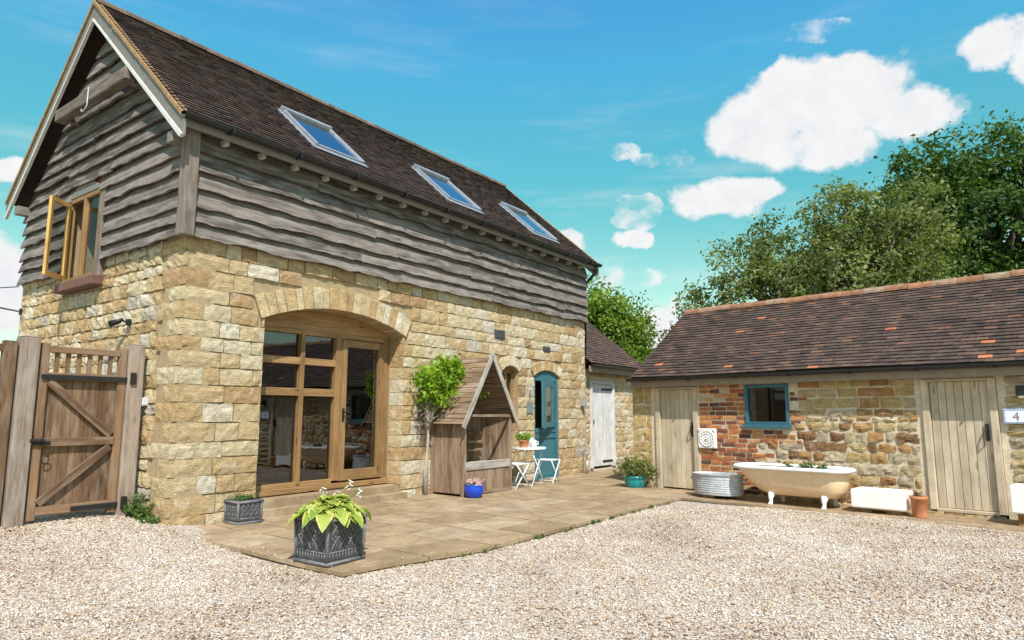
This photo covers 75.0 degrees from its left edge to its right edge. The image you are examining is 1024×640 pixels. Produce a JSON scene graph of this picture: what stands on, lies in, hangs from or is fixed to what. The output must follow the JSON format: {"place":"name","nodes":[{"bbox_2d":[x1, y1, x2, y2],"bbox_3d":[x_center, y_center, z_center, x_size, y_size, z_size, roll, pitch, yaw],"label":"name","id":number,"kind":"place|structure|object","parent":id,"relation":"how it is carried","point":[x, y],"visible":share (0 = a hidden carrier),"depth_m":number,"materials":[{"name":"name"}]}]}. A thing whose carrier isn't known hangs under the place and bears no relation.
{"place":"outdoors","nodes":[
{"label":"outdoors","id":0,"kind":"place"},
{"bbox_2d":[199,468,697,576],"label":"patio","id":1,"kind":"structure","parent":0,"point":[409,530],"depth_m":8.36,"materials":[{"name":"stone"}]},
{"bbox_2d":[223,498,263,524],"bbox_3d":[-3.273,2.327,8.124,0.357,0.286,0.357,-7,-10,39],"label":"lead planter","id":2,"kind":"object","parent":1,"relation":"on","point":[243,512],"visible":0.98,"depth_m":8.02,"materials":[{"name":"metal"}]},
{"bbox_2d":[231,493,256,500],"bbox_3d":[-3.289,2.180,8.149,0.239,0.151,0.298,0,-8,0],"label":"creeping plant","id":3,"kind":"object","parent":2,"relation":"in","point":[243,497],"visible":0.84,"depth_m":8.12,"materials":[{"name":"green plant"}]},
{"bbox_2d":[293,513,367,567],"bbox_3d":[-1.698,2.026,6.228,0.498,0.421,0.497,-5,-10,34],"label":"lead planter","id":4,"kind":"object","parent":1,"relation":"on","point":[336,542],"visible":0.83,"depth_m":6.06,"materials":[{"name":"metal"}]},
{"bbox_2d":[285,480,370,532],"bbox_3d":[-1.724,1.729,6.246,0.746,0.431,0.803,0,-8,0],"label":"hosta","id":5,"kind":"object","parent":4,"relation":"in","point":[324,509],"visible":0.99,"depth_m":6.10,"materials":[{"name":"green plant"}]},
{"bbox_2d":[406,352,489,497],"bbox_3d":[-1.130,1.743,11.223,0.944,2.410,1.512,-13,-15,58],"label":"wall shrub","id":6,"kind":"object","parent":1,"relation":"on","point":[429,378],"visible":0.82,"depth_m":10.91,"materials":[{"name":"green plant"}]},
{"bbox_2d":[464,484,483,498],"bbox_3d":[-0.603,2.725,10.600,0.310,0.220,0.310,0,-8,0],"label":"flower pot","id":7,"kind":"object","parent":1,"relation":"on","point":[474,491],"visible":0.86,"depth_m":10.48,"materials":[{"name":"ceramic"}]},
{"bbox_2d":[464,477,484,485],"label":"pink flowers","id":8,"kind":"object","parent":7,"relation":"in","point":[474,482],"visible":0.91,"depth_m":10.59,"materials":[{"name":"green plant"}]},
{"bbox_2d":[430,353,519,496],"bbox_3d":[-0.654,1.780,11.472,0.837,2.366,1.590,-6,-10,36],"label":"arbour seat","id":9,"kind":"object","parent":1,"relation":"on","point":[470,439],"visible":0.76,"depth_m":11.26,"materials":[{"name":"brown wood"}]},
{"bbox_2d":[512,462,530,488],"bbox_3d":[0.062,2.805,11.987,0.404,0.456,0.418,-7,-11,41],"label":"folding stool","id":10,"kind":"object","parent":1,"relation":"on","point":[517,463],"visible":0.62,"depth_m":11.93,"materials":[{"name":"white metal"}]},
{"bbox_2d":[513,446,545,485],"bbox_3d":[0.330,2.752,12.535,0.630,0.711,0.630,-6,-10,36],"label":"bistro table","id":11,"kind":"object","parent":1,"relation":"on","point":[530,448],"visible":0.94,"depth_m":12.44,"materials":[{"name":"white metal"}]},
{"bbox_2d":[518,440,528,446],"bbox_3d":[0.219,2.311,12.479,0.200,0.140,0.200,0,-8,0],"label":"plant pot","id":12,"kind":"object","parent":11,"relation":"on","point":[523,443],"visible":0.97,"depth_m":12.41,"materials":[{"name":"ceramic"}]},
{"bbox_2d":[515,431,531,440],"bbox_3d":[0.219,2.178,12.489,0.331,0.212,0.334,0,-8,0],"label":"pot plant","id":13,"kind":"object","parent":12,"relation":"on","point":[524,436],"visible":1,"depth_m":12.46,"materials":[{"name":"green plant"}]},
{"bbox_2d":[531,440,538,446],"bbox_3d":[0.420,2.335,12.612,0.132,0.130,0.115,6,-10,-37],"label":"table vase","id":14,"kind":"object","parent":11,"relation":"on","point":[534,443],"visible":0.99,"depth_m":12.57,"materials":[{"name":"white ceramic"}]},
{"bbox_2d":[534,458,559,482],"bbox_3d":[0.691,2.954,13.040,0.404,0.456,0.418,-4,-9,26],"label":"folding stool","id":15,"kind":"object","parent":1,"relation":"on","point":[546,459],"visible":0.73,"depth_m":12.99,"materials":[{"name":"white metal"}]},
{"bbox_2d":[583,450,590,473],"bbox_3d":[1.659,3.175,14.866,0.093,0.534,0.421,2,-8,-16],"label":"standpipe tap","id":16,"kind":"object","parent":1,"relation":"on","point":[587,468],"visible":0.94,"depth_m":14.75,"materials":[{"name":"silver metal"}]},
{"bbox_2d":[624,475,647,487],"bbox_3d":[2.286,3.004,12.357,0.450,0.230,0.450,0,-8,0],"label":"glazed pot","id":17,"kind":"object","parent":1,"relation":"on","point":[632,482],"visible":0.71,"depth_m":12.20,"materials":[{"name":"teal ceramic"}]},
{"bbox_2d":[613,452,661,481],"bbox_3d":[2.336,2.725,12.321,0.750,0.537,0.765,7,-11,-40],"label":"evergreen shrub","id":18,"kind":"object","parent":17,"relation":"in","point":[631,468],"visible":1,"depth_m":12.28,"materials":[{"name":"green plant"}]},
{"bbox_2d":[0,466,1023,639],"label":"gravel yard","id":19,"kind":"structure","parent":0,"point":[195,531],"depth_m":5.38,"materials":[{"name":"beige gravel"}]},
{"bbox_2d":[0,340,17,512],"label":"board fence","id":20,"kind":"object","parent":19,"relation":"on","point":[8,355],"visible":1,"depth_m":7.03,"materials":[{"name":"brown wood"}]},
{"bbox_2d":[0,334,41,527],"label":"gate post","id":21,"kind":"object","parent":19,"relation":"on","point":[19,438],"visible":0.67,"depth_m":7.08,"materials":[{"name":"brown wood"}]},
{"bbox_2d":[111,343,145,515],"bbox_3d":[-4.617,1.452,8.008,0.180,2.365,0.180,-6,-10,36],"label":"gate post","id":22,"kind":"object","parent":19,"relation":"on","point":[130,432],"visible":0.57,"depth_m":7.97,"materials":[{"name":"brown wood"}]},
{"bbox_2d":[23,343,136,521],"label":"wooden gate","id":23,"kind":"structure","parent":22,"relation":"attached to","point":[75,440],"depth_m":7.54,"materials":[{"name":"brown wood"}]},
{"bbox_2d":[122,492,149,517],"bbox_3d":[-4.442,2.222,7.827,0.334,0.398,0.340,-3,-9,23],"label":"weed","id":24,"kind":"object","parent":19,"relation":"on","point":[127,508],"visible":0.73,"depth_m":7.79,"materials":[{"name":"green plant"}]},
{"bbox_2d":[129,502,153,519],"bbox_3d":[-4.263,2.231,7.721,0.262,0.279,0.250,0,-8,0],"label":"weed","id":25,"kind":"object","parent":19,"relation":"on","point":[142,514],"visible":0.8,"depth_m":7.68,"materials":[{"name":"green plant"}]},
{"bbox_2d":[137,515,160,523],"bbox_3d":[-4.101,2.303,7.549,0.270,0.170,0.251,4,-9,-29],"label":"weed","id":26,"kind":"object","parent":19,"relation":"on","point":[153,520],"visible":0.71,"depth_m":7.55,"materials":[{"name":"green plant"}]},
{"bbox_2d":[4,0,601,524],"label":"stone barn","id":27,"kind":"structure","parent":19,"relation":"on","point":[292,282],"depth_m":10.01,"materials":[{"name":"stone"}]},
{"bbox_2d":[0,307,22,314],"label":"overhead cable","id":28,"kind":"object","parent":27,"relation":"attached to","point":[20,310],"depth_m":10.94,"materials":[{"name":"black metal"}]},
{"bbox_2d":[42,181,100,283],"bbox_3d":[-6.386,-1.318,9.653,1.116,1.488,0.475,-6,-10,36],"label":"casement window","id":29,"kind":"structure","parent":27,"relation":"in","point":[84,194],"depth_m":9.79,"materials":[{"name":"brown wood"}]},
{"bbox_2d":[108,318,131,326],"bbox_3d":[-5.058,0.036,8.602,0.267,0.123,0.104,3,-8,-18],"label":"spot lamp","id":30,"kind":"object","parent":27,"relation":"attached to","point":[112,323],"visible":1,"depth_m":8.57,"materials":[{"name":"black metal"}]},
{"bbox_2d":[141,398,147,405],"bbox_3d":[-4.498,1.000,8.146,0.097,0.100,0.076,-6,-10,36],"label":"junction box","id":31,"kind":"object","parent":27,"relation":"attached to","point":[144,402],"visible":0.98,"depth_m":8.11,"materials":[{"name":"grey plastic"}]},
{"bbox_2d":[255,311,388,496],"bbox_3d":[-2.784,1.184,9.902,0.190,2.607,2.553,-6,-10,36],"label":"french window","id":32,"kind":"structure","parent":27,"relation":"in","point":[346,332],"depth_m":10.03,"materials":[{"name":"brown wood"}]},
{"bbox_2d":[502,367,514,430],"bbox_3d":[-0.146,1.552,13.193,0.120,1.276,0.536,-6,-10,36],"label":"small window","id":33,"kind":"structure","parent":27,"relation":"in","point":[507,370],"depth_m":13.38,"materials":[{"name":"brown wood"}]},
{"bbox_2d":[527,390,532,412],"bbox_3d":[0.369,1.665,13.586,0.022,0.465,0.200,-6,-10,36],"label":"slate sign","id":34,"kind":"object","parent":27,"relation":"attached to","point":[529,407],"visible":1,"depth_m":13.57,"materials":[{"name":"grey stone"}]},
{"bbox_2d":[533,371,562,478],"bbox_3d":[0.751,2.213,14.077,0.286,2.278,1.000,-6,-10,36],"label":"stable door","id":35,"kind":"structure","parent":27,"relation":"in","point":[547,437],"depth_m":14.15,"materials":[{"name":"teal paint"}]},
{"bbox_2d":[581,398,586,406],"bbox_3d":[1.647,1.886,15.238,0.110,0.190,0.100,-6,-10,36],"label":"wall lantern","id":36,"kind":"object","parent":27,"relation":"attached to","point":[583,403],"depth_m":15.21,"materials":[{"name":"white"}]},
{"bbox_2d":[460,495,688,556],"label":"edge grass","id":37,"kind":"structure","parent":19,"relation":"on","point":[592,522],"depth_m":8.25,"materials":[{"name":"green plant"}]},
{"bbox_2d":[585,323,641,471],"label":"stone store","id":38,"kind":"structure","parent":19,"relation":"on","point":[609,420],"depth_m":16.59,"materials":[{"name":"stone"}]},
{"bbox_2d":[589,382,615,468],"bbox_3d":[2.168,2.541,16.225,0.150,2.030,1.210,-6,-10,36],"label":"plank door","id":39,"kind":"structure","parent":38,"relation":"in","point":[602,395],"depth_m":16.25,"materials":[{"name":"white paint"}]},
{"bbox_2d":[626,269,1023,519],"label":"stone outbuilding","id":40,"kind":"structure","parent":19,"relation":"on","point":[907,386],"depth_m":10.45,"materials":[{"name":"stone"}]},
{"bbox_2d":[654,387,699,488],"bbox_3d":[3.040,2.159,12.201,0.870,1.840,0.177,-8,-11,44],"label":"plank door","id":41,"kind":"structure","parent":40,"relation":"in","point":[676,410],"depth_m":12.22,"materials":[{"name":"beige paint"}]},
{"bbox_2d":[698,428,716,448],"bbox_3d":[3.428,2.081,11.724,0.344,0.352,0.082,-8,-11,44],"label":"relief plaque","id":42,"kind":"object","parent":40,"relation":"attached to","point":[707,437],"visible":1,"depth_m":11.71,"materials":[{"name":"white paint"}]},
{"bbox_2d":[743,384,791,428],"bbox_3d":[4.237,1.436,11.082,0.800,0.722,0.155,-8,-11,44],"label":"window","id":43,"kind":"structure","parent":40,"relation":"in","point":[772,425],"depth_m":11.05,"materials":[{"name":"blue paint"}]},
{"bbox_2d":[920,377,1008,516],"bbox_3d":[6.188,1.715,9.151,0.880,1.815,0.190,-8,-11,44],"label":"plank door","id":44,"kind":"structure","parent":40,"relation":"in","point":[961,421],"depth_m":9.14,"materials":[{"name":"beige paint"}]},
{"bbox_2d":[1002,409,1023,423],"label":"house number","id":45,"kind":"object","parent":40,"relation":"attached to","point":[1016,416],"visible":1,"depth_m":8.73,"materials":[{"name":"white ceramic"}]},
{"bbox_2d":[1015,385,1023,397],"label":"porch lamp","id":46,"kind":"object","parent":40,"relation":"attached to","point":[1019,389],"visible":1,"depth_m":8.65,"materials":[{"name":"black plastic"}]},
{"bbox_2d":[665,491,1023,531],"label":"paving strip","id":47,"kind":"object","parent":19,"relation":"on","point":[968,521],"visible":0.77,"depth_m":9.39,"materials":[{"name":"stone"}]},
{"bbox_2d":[702,494,716,498],"bbox_3d":[3.237,2.904,10.926,0.200,0.097,0.120,-8,-11,44],"label":"support brick","id":48,"kind":"object","parent":47,"relation":"on","point":[709,496],"visible":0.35,"depth_m":10.87,"materials":[{"name":"brown brick"}]},
{"bbox_2d":[690,471,747,495],"bbox_3d":[3.406,2.702,11.013,0.976,0.332,0.559,-8,-11,44],"label":"galvanised tub","id":49,"kind":"object","parent":48,"relation":"on","point":[718,483],"visible":0.99,"depth_m":10.77,"materials":[{"name":"metal"}]},
{"bbox_2d":[733,462,856,509],"bbox_3d":[4.265,2.522,10.164,1.810,0.592,0.730,-8,-11,44],"label":"rolltop bath","id":50,"kind":"object","parent":47,"relation":"on","point":[824,485],"visible":1,"depth_m":9.86,"materials":[{"name":"beige paint"}]},
{"bbox_2d":[857,508,874,512],"bbox_3d":[4.968,2.683,9.364,0.200,0.097,0.120,-8,-11,44],"label":"support brick","id":51,"kind":"object","parent":47,"relation":"on","point":[866,510],"visible":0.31,"depth_m":9.31,"materials":[{"name":"brown brick"}]},
{"bbox_2d":[850,487,912,511],"bbox_3d":[5.160,2.494,9.300,0.680,0.255,0.420,-8,-11,44],"label":"white trough","id":52,"kind":"object","parent":51,"relation":"on","point":[882,498],"visible":0.95,"depth_m":9.15,"materials":[{"name":"ceramic"}]},
{"bbox_2d":[886,510,904,515],"bbox_3d":[5.240,2.646,9.101,0.200,0.097,0.120,-8,-11,44],"label":"support brick","id":53,"kind":"object","parent":47,"relation":"on","point":[898,513],"visible":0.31,"depth_m":9.05,"materials":[{"name":"brown brick"}]},
{"bbox_2d":[909,495,927,517],"bbox_3d":[5.426,2.483,8.884,0.216,0.270,0.216,0,-8,0],"label":"tall pot","id":54,"kind":"object","parent":47,"relation":"on","point":[919,506],"visible":1,"depth_m":8.81,"materials":[{"name":"ceramic"}]},
{"bbox_2d":[1018,514,1023,525],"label":"support brick","id":55,"kind":"object","parent":47,"relation":"on","point":[1021,519],"visible":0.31,"depth_m":8.17,"materials":[{"name":"brown brick"}]},
{"bbox_2d":[1009,483,1023,513],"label":"white trough","id":56,"kind":"object","parent":55,"relation":"on","point":[1017,496],"visible":1,"depth_m":8.17,"materials":[{"name":"ceramic"}]},
{"bbox_2d":[0,0,1023,354],"label":"sky","id":57,"kind":"structure","parent":0,"point":[642,131],"materials":[{"name":"blue"}]},
{"label":"field","id":58,"kind":"structure","parent":0,"visible":0},
{"bbox_2d":[586,273,671,370],"bbox_3d":[3.209,1.721,24.010,5.266,7.032,3.970,0,-8,0],"label":"green tree","id":59,"kind":"object","parent":58,"relation":"on","point":[623,328],"visible":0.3,"depth_m":23.48,"materials":[{"name":"green plant"}]},
{"bbox_2d":[647,167,1023,344],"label":"olive tree","id":60,"kind":"object","parent":58,"relation":"on","point":[868,262],"visible":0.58,"depth_m":21.18,"materials":[{"name":"green plant"}]},
{"bbox_2d":[840,106,1023,283],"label":"dark tree","id":61,"kind":"object","parent":58,"relation":"on","point":[982,186],"visible":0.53,"depth_m":28.43,"materials":[{"name":"green plant"}]},
{"label":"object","id":62,"kind":"structure","parent":0,"visible":0},
{"bbox_2d":[782,462,793,466],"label":"seedling","id":63,"kind":"object","parent":62,"relation":"on","point":[787,465],"visible":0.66,"depth_m":10.34,"materials":[{"name":"green plant"}]},
{"bbox_2d":[797,461,820,467],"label":"seedling","id":64,"kind":"object","parent":62,"relation":"on","point":[806,465],"visible":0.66,"depth_m":9.95,"materials":[{"name":"green plant"}]},
{"bbox_2d":[814,463,828,468],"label":"seedling","id":65,"kind":"object","parent":62,"relation":"on","point":[824,466],"visible":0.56,"depth_m":9.90,"materials":[{"name":"green plant"}]}
]}

